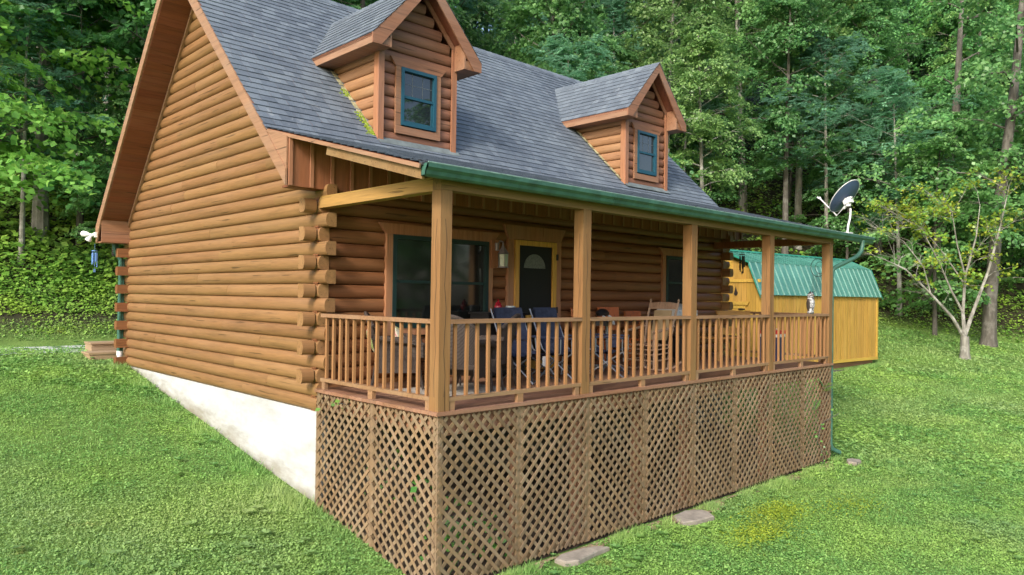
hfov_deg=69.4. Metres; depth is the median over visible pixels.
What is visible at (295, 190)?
log cabin
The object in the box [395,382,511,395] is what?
rug
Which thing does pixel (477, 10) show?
locust tree
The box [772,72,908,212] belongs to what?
beech tree
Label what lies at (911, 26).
poplar tree
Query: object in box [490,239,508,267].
wall lantern
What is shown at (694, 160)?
beech tree
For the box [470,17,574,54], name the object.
maple tree
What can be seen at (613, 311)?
wooden chair
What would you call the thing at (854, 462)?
flat stone
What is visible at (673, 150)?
understory tree
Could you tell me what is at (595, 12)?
maple tree
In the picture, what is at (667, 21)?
maple tree
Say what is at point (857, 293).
storage shed
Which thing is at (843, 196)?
satellite dish
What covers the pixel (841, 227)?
understory tree
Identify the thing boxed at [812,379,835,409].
vine
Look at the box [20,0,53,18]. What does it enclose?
maple tree
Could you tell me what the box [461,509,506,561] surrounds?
vine
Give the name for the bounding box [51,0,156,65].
maple tree
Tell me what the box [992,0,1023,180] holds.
maple tree
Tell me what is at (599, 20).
poplar tree
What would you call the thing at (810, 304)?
owl decoy
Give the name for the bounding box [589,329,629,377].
camp chair
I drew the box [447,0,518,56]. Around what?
maple tree
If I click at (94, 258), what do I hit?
wind chime
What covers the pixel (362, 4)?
maple tree
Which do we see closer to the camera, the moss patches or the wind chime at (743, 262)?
the moss patches
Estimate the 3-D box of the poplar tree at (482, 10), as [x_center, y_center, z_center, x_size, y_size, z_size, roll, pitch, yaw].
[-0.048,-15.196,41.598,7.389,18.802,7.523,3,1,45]
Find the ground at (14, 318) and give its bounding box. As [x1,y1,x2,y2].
[0,16,1023,574]
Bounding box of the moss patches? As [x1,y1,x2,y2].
[698,490,893,554]
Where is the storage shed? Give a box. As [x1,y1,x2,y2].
[705,249,882,368]
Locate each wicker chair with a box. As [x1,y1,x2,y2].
[364,311,424,389]
[424,315,496,398]
[456,313,520,389]
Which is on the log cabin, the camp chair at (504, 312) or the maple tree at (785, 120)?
the camp chair at (504, 312)
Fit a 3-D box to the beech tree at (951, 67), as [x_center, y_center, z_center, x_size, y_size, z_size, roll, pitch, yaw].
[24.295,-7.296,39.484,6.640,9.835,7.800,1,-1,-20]
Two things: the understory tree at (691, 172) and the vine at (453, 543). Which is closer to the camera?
the vine at (453, 543)
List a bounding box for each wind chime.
[91,250,97,271]
[739,254,744,273]
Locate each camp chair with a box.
[490,307,562,384]
[529,307,596,378]
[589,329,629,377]
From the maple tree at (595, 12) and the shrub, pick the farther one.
the maple tree at (595, 12)
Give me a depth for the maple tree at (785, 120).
35.15 m
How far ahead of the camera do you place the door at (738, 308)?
21.60 m
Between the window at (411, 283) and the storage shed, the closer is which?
the window at (411, 283)
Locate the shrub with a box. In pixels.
[915,291,960,319]
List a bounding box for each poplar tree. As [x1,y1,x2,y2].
[31,0,153,239]
[101,20,111,150]
[135,0,356,4]
[454,5,472,36]
[462,0,569,63]
[506,5,612,48]
[619,0,740,153]
[629,0,708,152]
[661,24,766,195]
[690,0,783,211]
[714,0,889,249]
[819,0,942,208]
[882,0,1023,299]
[901,0,1023,347]
[912,0,1023,122]
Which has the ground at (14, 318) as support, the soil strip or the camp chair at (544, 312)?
the soil strip
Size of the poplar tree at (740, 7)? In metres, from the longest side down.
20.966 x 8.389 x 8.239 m
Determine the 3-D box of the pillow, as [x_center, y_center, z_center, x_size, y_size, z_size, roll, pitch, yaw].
[-1.461,0.695,9.641,0.140,0.380,0.380,-19,7,-9]
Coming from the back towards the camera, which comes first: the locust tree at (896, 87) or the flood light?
the locust tree at (896, 87)
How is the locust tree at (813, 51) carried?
on the ground at (14, 318)
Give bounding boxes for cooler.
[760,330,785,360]
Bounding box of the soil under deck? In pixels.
[320,421,823,574]
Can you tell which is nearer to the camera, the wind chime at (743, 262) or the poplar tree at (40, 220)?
the wind chime at (743, 262)
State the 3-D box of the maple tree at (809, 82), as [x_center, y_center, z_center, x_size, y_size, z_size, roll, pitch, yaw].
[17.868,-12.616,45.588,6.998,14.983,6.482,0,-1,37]
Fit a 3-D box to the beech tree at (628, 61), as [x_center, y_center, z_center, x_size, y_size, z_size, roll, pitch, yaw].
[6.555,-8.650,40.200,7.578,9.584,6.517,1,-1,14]
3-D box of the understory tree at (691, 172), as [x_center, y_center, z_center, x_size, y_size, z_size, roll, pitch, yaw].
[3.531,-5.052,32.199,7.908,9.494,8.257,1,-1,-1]
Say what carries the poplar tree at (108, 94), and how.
on the ground at (14, 318)
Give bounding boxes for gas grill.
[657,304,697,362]
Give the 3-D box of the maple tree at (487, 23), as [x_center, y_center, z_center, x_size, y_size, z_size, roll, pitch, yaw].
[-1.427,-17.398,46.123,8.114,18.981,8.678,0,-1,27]
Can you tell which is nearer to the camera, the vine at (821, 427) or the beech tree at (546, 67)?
the vine at (821, 427)
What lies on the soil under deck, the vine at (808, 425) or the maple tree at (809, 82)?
the vine at (808, 425)
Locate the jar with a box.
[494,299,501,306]
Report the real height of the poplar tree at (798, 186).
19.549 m
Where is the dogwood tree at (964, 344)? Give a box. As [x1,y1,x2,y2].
[851,165,1023,359]
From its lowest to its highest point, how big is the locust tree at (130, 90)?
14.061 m
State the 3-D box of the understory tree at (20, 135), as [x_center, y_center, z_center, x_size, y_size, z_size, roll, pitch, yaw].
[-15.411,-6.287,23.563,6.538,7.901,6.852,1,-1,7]
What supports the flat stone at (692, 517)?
on the ground at (14, 318)
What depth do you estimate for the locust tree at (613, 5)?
43.83 m
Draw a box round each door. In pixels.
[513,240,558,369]
[724,305,745,355]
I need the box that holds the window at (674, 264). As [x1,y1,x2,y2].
[666,255,682,303]
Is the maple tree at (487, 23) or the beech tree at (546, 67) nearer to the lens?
the beech tree at (546, 67)
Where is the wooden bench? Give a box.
[700,310,749,360]
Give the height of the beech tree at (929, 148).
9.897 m
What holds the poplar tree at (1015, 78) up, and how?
on the ground at (14, 318)
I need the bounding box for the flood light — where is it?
[80,231,96,241]
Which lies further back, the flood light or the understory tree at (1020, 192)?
the understory tree at (1020, 192)
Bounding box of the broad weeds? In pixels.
[0,326,1023,574]
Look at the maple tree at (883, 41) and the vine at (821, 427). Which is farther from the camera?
the maple tree at (883, 41)
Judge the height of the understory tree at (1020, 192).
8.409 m
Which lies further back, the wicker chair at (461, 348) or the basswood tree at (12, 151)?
the basswood tree at (12, 151)
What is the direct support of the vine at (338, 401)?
on the soil under deck
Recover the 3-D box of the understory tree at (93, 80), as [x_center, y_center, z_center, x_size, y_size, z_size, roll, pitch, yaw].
[-14.621,-6.156,24.491,6.087,7.050,5.728,1,-1,-27]
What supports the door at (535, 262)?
in the log cabin
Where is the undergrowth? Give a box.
[0,63,1023,342]
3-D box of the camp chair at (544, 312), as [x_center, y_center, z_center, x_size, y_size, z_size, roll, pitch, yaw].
[0.766,0.816,10.912,0.789,1.028,0.798,0,-1,36]
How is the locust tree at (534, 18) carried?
on the ground at (14, 318)
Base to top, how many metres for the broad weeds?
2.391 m
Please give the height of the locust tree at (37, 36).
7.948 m
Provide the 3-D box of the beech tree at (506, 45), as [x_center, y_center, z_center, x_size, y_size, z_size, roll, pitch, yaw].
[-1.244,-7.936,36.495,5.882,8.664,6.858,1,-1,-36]
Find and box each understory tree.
[0,0,133,193]
[2,8,118,196]
[564,53,697,176]
[573,28,680,104]
[669,101,723,170]
[672,90,777,205]
[769,125,903,260]
[879,121,1023,267]
[881,97,997,227]
[882,87,1004,227]
[932,134,1023,274]
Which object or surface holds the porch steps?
on the ground at (14, 318)
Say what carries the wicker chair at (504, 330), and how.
on the rug
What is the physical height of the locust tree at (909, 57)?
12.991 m
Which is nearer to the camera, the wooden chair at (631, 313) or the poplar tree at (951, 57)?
the wooden chair at (631, 313)
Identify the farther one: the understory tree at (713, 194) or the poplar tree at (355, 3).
the understory tree at (713, 194)
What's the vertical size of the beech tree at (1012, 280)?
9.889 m
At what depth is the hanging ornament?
14.43 m
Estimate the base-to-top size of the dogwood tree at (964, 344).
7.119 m
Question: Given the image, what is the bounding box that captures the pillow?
[395,326,403,336]
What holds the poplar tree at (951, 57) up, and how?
on the ground at (14, 318)
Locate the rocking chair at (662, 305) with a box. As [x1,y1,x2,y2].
[620,299,681,370]
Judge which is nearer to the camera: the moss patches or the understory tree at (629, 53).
the moss patches
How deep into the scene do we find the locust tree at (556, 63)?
26.02 m
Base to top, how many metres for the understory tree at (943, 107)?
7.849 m
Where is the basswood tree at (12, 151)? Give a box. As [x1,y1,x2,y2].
[0,0,146,219]
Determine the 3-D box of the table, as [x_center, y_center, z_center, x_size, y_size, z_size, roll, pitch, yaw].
[-0.208,0.829,11.091,0.820,0.920,0.450,1,-1,-44]
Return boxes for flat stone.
[555,546,609,566]
[674,510,713,525]
[847,458,860,465]
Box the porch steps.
[81,341,124,359]
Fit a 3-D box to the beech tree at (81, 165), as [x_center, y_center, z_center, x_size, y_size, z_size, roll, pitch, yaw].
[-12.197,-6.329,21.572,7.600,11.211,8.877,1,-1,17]
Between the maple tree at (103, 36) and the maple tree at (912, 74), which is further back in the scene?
the maple tree at (912, 74)
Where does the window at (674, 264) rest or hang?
in the log cabin
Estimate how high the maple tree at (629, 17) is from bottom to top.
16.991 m
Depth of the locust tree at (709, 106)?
38.12 m
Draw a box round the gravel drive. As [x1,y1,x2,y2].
[0,345,84,354]
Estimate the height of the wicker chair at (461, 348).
0.986 m
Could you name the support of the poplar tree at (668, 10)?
on the ground at (14, 318)
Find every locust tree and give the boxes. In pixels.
[0,0,124,263]
[125,8,148,112]
[456,0,513,41]
[462,0,586,62]
[520,32,680,165]
[572,0,678,72]
[651,35,780,171]
[733,28,918,228]
[807,65,989,315]
[863,0,975,159]
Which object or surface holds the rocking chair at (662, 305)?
on the log cabin
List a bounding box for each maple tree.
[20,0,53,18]
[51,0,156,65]
[331,0,462,12]
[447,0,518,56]
[462,0,519,39]
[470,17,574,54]
[489,0,624,81]
[562,0,632,65]
[580,0,667,66]
[629,0,700,57]
[673,0,782,185]
[680,0,756,156]
[719,0,881,253]
[756,0,855,184]
[787,0,943,254]
[872,1,948,106]
[887,0,1004,160]
[908,0,1023,108]
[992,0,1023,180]
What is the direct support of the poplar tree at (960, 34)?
on the ground at (14, 318)
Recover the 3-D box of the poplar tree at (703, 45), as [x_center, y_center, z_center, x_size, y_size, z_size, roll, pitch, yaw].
[7.800,-4.675,29.998,4.763,12.120,4.850,1,-1,0]
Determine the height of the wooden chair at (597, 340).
1.020 m
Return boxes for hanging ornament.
[811,259,821,298]
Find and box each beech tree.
[0,0,152,245]
[35,85,130,266]
[479,33,525,57]
[495,23,576,66]
[539,61,558,73]
[607,39,698,150]
[672,50,772,192]
[728,33,879,208]
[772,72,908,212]
[833,107,1023,335]
[900,62,1023,215]
[949,111,1023,293]
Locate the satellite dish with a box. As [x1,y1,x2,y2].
[817,180,868,233]
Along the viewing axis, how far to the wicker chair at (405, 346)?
9.24 m
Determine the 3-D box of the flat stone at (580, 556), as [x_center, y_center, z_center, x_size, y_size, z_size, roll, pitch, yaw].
[0.853,3.218,8.852,0.823,0.095,0.273,1,-1,-44]
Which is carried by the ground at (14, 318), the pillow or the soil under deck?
the soil under deck
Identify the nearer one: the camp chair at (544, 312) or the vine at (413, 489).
the vine at (413, 489)
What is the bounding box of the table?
[468,312,527,375]
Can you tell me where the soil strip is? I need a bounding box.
[502,460,832,574]
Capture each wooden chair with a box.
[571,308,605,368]
[597,307,630,366]
[624,311,652,361]
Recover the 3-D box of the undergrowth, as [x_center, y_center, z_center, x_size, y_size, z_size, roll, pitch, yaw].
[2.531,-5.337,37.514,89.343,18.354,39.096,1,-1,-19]
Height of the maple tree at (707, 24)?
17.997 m
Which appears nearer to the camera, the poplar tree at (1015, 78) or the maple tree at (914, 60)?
the poplar tree at (1015, 78)
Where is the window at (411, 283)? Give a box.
[392,234,488,327]
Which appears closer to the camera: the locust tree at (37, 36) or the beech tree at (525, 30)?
the locust tree at (37, 36)
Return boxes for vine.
[315,399,401,512]
[410,474,479,569]
[426,497,474,573]
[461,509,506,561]
[788,390,816,452]
[810,409,843,464]
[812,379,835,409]
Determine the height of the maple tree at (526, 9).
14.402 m
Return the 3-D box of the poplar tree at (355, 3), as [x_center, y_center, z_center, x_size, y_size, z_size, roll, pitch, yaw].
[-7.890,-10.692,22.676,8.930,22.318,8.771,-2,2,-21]
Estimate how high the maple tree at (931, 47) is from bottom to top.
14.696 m
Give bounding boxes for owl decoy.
[806,291,814,313]
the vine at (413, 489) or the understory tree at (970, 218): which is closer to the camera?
the vine at (413, 489)
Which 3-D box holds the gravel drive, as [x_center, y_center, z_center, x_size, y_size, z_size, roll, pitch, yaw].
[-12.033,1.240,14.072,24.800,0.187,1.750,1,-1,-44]
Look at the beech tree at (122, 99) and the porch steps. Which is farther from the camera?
the beech tree at (122, 99)
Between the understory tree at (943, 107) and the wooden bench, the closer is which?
the wooden bench
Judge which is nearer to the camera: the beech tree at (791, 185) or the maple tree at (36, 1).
the maple tree at (36, 1)
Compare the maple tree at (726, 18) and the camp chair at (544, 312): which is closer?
the camp chair at (544, 312)
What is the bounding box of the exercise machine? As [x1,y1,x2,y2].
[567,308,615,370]
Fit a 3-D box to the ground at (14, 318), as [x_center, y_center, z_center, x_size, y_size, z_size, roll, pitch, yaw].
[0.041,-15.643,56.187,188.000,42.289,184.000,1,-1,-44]
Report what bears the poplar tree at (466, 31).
on the ground at (14, 318)
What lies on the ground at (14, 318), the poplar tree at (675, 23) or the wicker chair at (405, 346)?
the poplar tree at (675, 23)
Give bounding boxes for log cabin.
[95,0,874,574]

